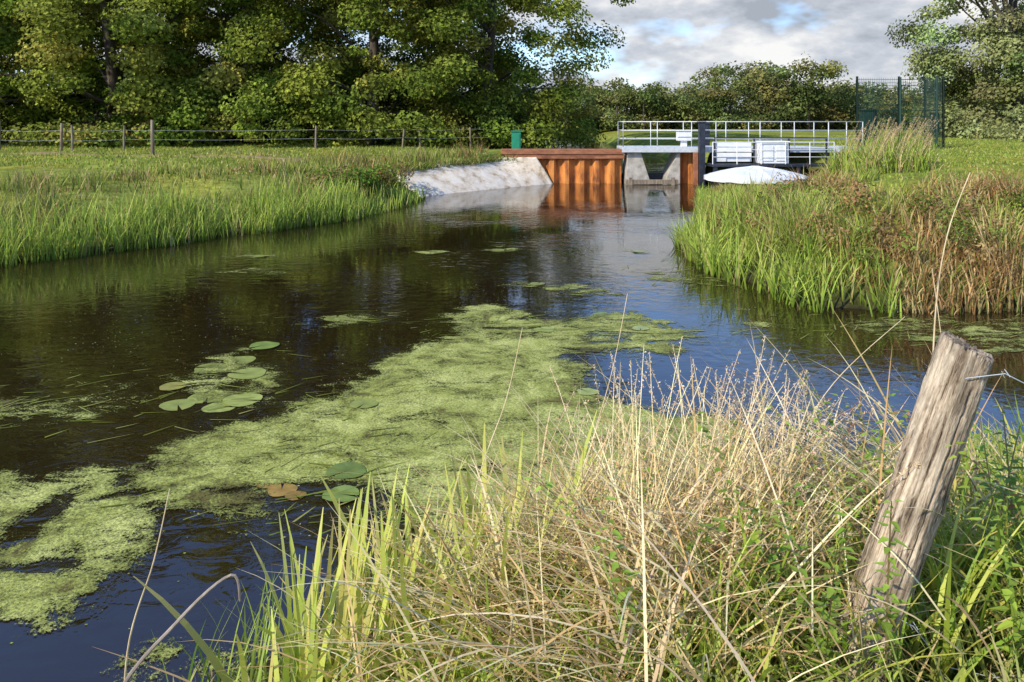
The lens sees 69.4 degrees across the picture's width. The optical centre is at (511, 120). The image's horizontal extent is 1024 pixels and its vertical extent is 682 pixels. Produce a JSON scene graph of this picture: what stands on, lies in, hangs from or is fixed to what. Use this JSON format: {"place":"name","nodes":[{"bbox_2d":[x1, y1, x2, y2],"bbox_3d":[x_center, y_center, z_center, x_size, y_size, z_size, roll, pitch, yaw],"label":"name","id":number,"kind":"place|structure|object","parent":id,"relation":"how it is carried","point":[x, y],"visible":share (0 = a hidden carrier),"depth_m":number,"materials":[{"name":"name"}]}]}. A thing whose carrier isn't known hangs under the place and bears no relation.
{"place":"outdoors","nodes":[
{"label":"outdoors","id":0,"kind":"place"},
{"bbox_2d":[0,141,506,175],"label":"pasture grass","id":1,"kind":"structure","parent":0,"point":[109,157],"depth_m":29.39,"materials":[{"name":"green plant"}]},
{"bbox_2d":[0,182,1023,681],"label":"river water","id":2,"kind":"structure","parent":0,"point":[586,236],"depth_m":8.50,"materials":[{"name":"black liquid"}]},
{"bbox_2d":[0,166,427,266],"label":"reed bed","id":3,"kind":"object","parent":2,"relation":"on","point":[343,204],"visible":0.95,"depth_m":16.06,"materials":[{"name":"green plant"}]},
{"bbox_2d":[159,249,648,501],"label":"lily pads","id":4,"kind":"object","parent":2,"relation":"on","point":[289,490],"visible":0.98,"depth_m":6.80,"materials":[{"name":"green plant"}]},
{"bbox_2d":[11,280,911,643],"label":"duckweed specks","id":5,"kind":"object","parent":2,"relation":"on","point":[333,386],"visible":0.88,"depth_m":7.61,"materials":[{"name":"green plant"}]},
{"bbox_2d":[0,258,1017,535],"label":"floating leaves","id":6,"kind":"object","parent":2,"relation":"on","point":[342,420],"visible":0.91,"depth_m":6.37,"materials":[{"name":"green plant"}]},
{"bbox_2d":[0,246,1023,681],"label":"floating algae","id":7,"kind":"object","parent":2,"relation":"on","point":[36,596],"visible":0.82,"depth_m":6.04,"materials":[{"name":"green plant"}]},
{"bbox_2d":[173,418,1023,681],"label":"bank sward","id":8,"kind":"structure","parent":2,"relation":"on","point":[1009,663],"depth_m":2.21,"materials":[{"name":"green plant"}]},
{"bbox_2d":[648,177,916,318],"bbox_3d":[5.388,1.774,18.431,3.820,1.752,17.443,0,0,12],"label":"reed bed","id":9,"kind":"object","parent":2,"relation":"in","point":[724,261],"visible":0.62,"depth_m":11.31,"materials":[{"name":"green plant"}]},
{"bbox_2d":[0,123,1023,681],"bbox_3d":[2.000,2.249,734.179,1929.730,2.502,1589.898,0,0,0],"label":"ground","id":10,"kind":"structure","parent":0,"point":[640,137],"depth_m":19.15,"materials":[{"name":"green plant"}]},
{"bbox_2d":[0,0,45,130],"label":"oak tree","id":11,"kind":"object","parent":10,"relation":"on","point":[12,47],"visible":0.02,"depth_m":46.77,"materials":[{"name":"green plant"}]},
{"bbox_2d":[0,0,163,143],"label":"oak tree","id":12,"kind":"object","parent":10,"relation":"on","point":[6,86],"visible":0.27,"depth_m":39.86,"materials":[{"name":"green plant"}]},
{"bbox_2d":[0,0,206,119],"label":"oak tree","id":13,"kind":"object","parent":10,"relation":"on","point":[78,52],"visible":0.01,"depth_m":46.91,"materials":[{"name":"green plant"}]},
{"bbox_2d":[0,0,250,148],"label":"oak tree","id":14,"kind":"object","parent":10,"relation":"on","point":[126,96],"visible":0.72,"depth_m":35.26,"materials":[{"name":"green plant"}]},
{"bbox_2d":[95,0,365,145],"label":"oak tree","id":15,"kind":"object","parent":10,"relation":"on","point":[235,74],"visible":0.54,"depth_m":37.64,"materials":[{"name":"green plant"}]},
{"bbox_2d":[0,138,487,242],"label":"bank grass","id":16,"kind":"structure","parent":10,"relation":"on","point":[20,184],"depth_m":19.00,"materials":[{"name":"green plant"}]},
{"bbox_2d":[130,0,389,138],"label":"oak tree","id":17,"kind":"object","parent":10,"relation":"on","point":[296,29],"visible":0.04,"depth_m":47.76,"materials":[{"name":"green plant"}]},
{"bbox_2d":[0,120,556,155],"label":"pasture fence","id":18,"kind":"object","parent":10,"relation":"on","point":[61,130],"visible":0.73,"depth_m":31.46,"materials":[{"name":"brown wood"}]},
{"bbox_2d":[0,37,572,148],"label":"understory shrubs","id":19,"kind":"object","parent":10,"relation":"on","point":[234,140],"visible":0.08,"depth_m":40.37,"materials":[{"name":"green plant"}]},
{"bbox_2d":[296,161,415,193],"bbox_3d":[-4.695,1.937,23.154,4.968,1.207,3.143,0,0,-37],"label":"bramble bush","id":20,"kind":"object","parent":10,"relation":"on","point":[372,178],"visible":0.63,"depth_m":22.38,"materials":[{"name":"leaves"},{"name":"woody stems"}]},
{"bbox_2d":[217,0,505,148],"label":"oak tree","id":21,"kind":"object","parent":10,"relation":"on","point":[311,87],"visible":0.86,"depth_m":35.87,"materials":[{"name":"green plant"}]},
{"bbox_2d":[312,0,548,132],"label":"oak tree","id":22,"kind":"object","parent":10,"relation":"on","point":[397,58],"visible":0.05,"depth_m":46.51,"materials":[{"name":"green plant"}]},
{"bbox_2d":[385,152,521,172],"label":"overhanging grass","id":23,"kind":"structure","parent":10,"relation":"on","point":[467,161],"depth_m":28.30,"materials":[{"name":"green plant"}]},
{"bbox_2d":[389,157,552,195],"bbox_3d":[-1.317,2.227,28.247,1.906,1.455,7.173,0,0,42],"label":"concrete revetment","id":24,"kind":"object","parent":10,"relation":"on","point":[520,171],"visible":0.71,"depth_m":28.26,"materials":[{"name":"grey concrete"}]},
{"bbox_2d":[370,0,635,148],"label":"oak tree","id":25,"kind":"object","parent":10,"relation":"on","point":[487,77],"visible":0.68,"depth_m":38.15,"materials":[{"name":"green plant"}]},
{"bbox_2d":[511,131,521,148],"bbox_3d":[0.190,0.960,33.400,0.480,0.980,0.480,0,0,0],"label":"utility cabinet","id":26,"kind":"object","parent":10,"relation":"on","point":[516,139],"visible":0.69,"depth_m":33.17,"materials":[{"name":"green metal"}]},
{"bbox_2d":[124,172,970,679],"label":"straw stalks","id":27,"kind":"object","parent":10,"relation":"on","point":[596,426],"visible":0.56,"depth_m":2.55,"materials":[{"name":"beige plant"}]},
{"bbox_2d":[98,305,1023,681],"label":"dry grass","id":28,"kind":"structure","parent":10,"relation":"on","point":[642,557],"depth_m":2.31,"materials":[{"name":"beige plant"}]},
{"bbox_2d":[123,574,240,681],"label":"dead stalk","id":29,"kind":"object","parent":28,"relation":"on","point":[161,638],"visible":1,"depth_m":1.95,"materials":[{"name":"dry grass"},{"name":"dead plant stem"}]},
{"bbox_2d":[133,392,1023,681],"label":"iris leaves","id":30,"kind":"object","parent":10,"relation":"on","point":[937,586],"visible":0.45,"depth_m":2.40,"materials":[{"name":"green plant"}]},
{"bbox_2d":[501,121,862,184],"bbox_3d":[6.884,1.721,30.610,14.667,3.357,2.100,0,0,0],"label":"weir","id":31,"kind":"object","parent":10,"relation":"on","point":[685,163],"visible":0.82,"depth_m":30.24,"materials":[{"name":"metal"}]},
{"bbox_2d":[522,80,948,131],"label":"distant tree trunks","id":32,"kind":"object","parent":10,"relation":"on","point":[790,124],"visible":0.05,"depth_m":86.71,"materials":[{"name":"brown plant"}]},
{"bbox_2d":[458,51,1023,131],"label":"distant tree line","id":33,"kind":"object","parent":10,"relation":"on","point":[793,100],"visible":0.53,"depth_m":86.38,"materials":[{"name":"green plant"}]},
{"bbox_2d":[704,137,834,187],"bbox_3d":[9.852,2.040,27.594,5.528,2.720,4.512,0,0,0],"label":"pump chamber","id":34,"kind":"object","parent":10,"relation":"on","point":[767,155],"visible":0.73,"depth_m":28.91,"materials":[{"name":"white paint"}]},
{"bbox_2d":[524,373,1023,681],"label":"leafy weeds","id":35,"kind":"object","parent":10,"relation":"on","point":[755,538],"visible":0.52,"depth_m":2.24,"materials":[{"name":"green plant"}]},
{"bbox_2d":[722,154,881,195],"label":"shelf grass","id":36,"kind":"structure","parent":10,"relation":"on","point":[869,174],"depth_m":15.80,"materials":[{"name":"green plant"}]},
{"bbox_2d":[688,142,1023,314],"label":"sedge bank","id":37,"kind":"structure","parent":10,"relation":"on","point":[1002,271],"depth_m":11.20,"materials":[{"name":"green plant"}]},
{"bbox_2d":[719,169,1023,270],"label":"bank herbs","id":38,"kind":"object","parent":37,"relation":"on","point":[919,202],"visible":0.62,"depth_m":11.51,"materials":[{"name":"green plant"}]},
{"bbox_2d":[814,115,944,177],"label":"plumed reeds","id":39,"kind":"object","parent":10,"relation":"on","point":[883,156],"visible":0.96,"depth_m":17.53,"materials":[{"name":"green plant"}]},
{"bbox_2d":[856,76,944,148],"bbox_3d":[16.270,-0.240,31.228,3.313,3.080,4.114,0,0,23],"label":"fence enclosure","id":40,"kind":"object","parent":10,"relation":"on","point":[866,115],"visible":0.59,"depth_m":30.00,"materials":[{"name":"green metal"}]},
{"bbox_2d":[788,360,1023,559],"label":"bramble stems","id":41,"kind":"object","parent":10,"relation":"on","point":[1011,506],"visible":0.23,"depth_m":3.24,"materials":[{"name":"brown plant"}]},
{"bbox_2d":[829,330,993,681],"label":"fence post","id":42,"kind":"object","parent":10,"relation":"on","point":[945,409],"visible":0.81,"depth_m":2.14,"materials":[{"name":"brown wood"}]},
{"bbox_2d":[869,369,1023,680],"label":"barbed wire","id":43,"kind":"object","parent":42,"relation":"attached to","point":[912,621],"visible":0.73,"depth_m":2.13,"materials":[{"name":"metal"}]},
{"bbox_2d":[819,135,1023,209],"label":"meadow grass","id":44,"kind":"structure","parent":10,"relation":"on","point":[977,154],"depth_m":21.43,"materials":[{"name":"green plant"}]},
{"bbox_2d":[884,0,1023,138],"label":"willow tree","id":45,"kind":"object","parent":10,"relation":"on","point":[1004,44],"visible":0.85,"depth_m":45.32,"materials":[{"name":"green plant"}]},
{"bbox_2d":[968,112,1023,140],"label":"hedge shrubs","id":46,"kind":"object","parent":10,"relation":"on","point":[1002,128],"visible":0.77,"depth_m":40.66,"materials":[{"name":"green plant"}]},
{"bbox_2d":[994,0,1023,31],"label":"willow tree","id":47,"kind":"object","parent":10,"relation":"on","point":[1017,5],"visible":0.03,"depth_m":50.55,"materials":[{"name":"green plant"}]},
{"bbox_2d":[8,0,1023,119],"label":"sky","id":48,"kind":"structure","parent":0,"point":[671,41],"materials":[{"name":"white"}]},
{"bbox_2d":[545,138,667,173],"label":"upstream water","id":49,"kind":"structure","parent":0,"point":[654,164],"depth_m":43.28,"materials":[{"name":"green liquid"}]}
]}

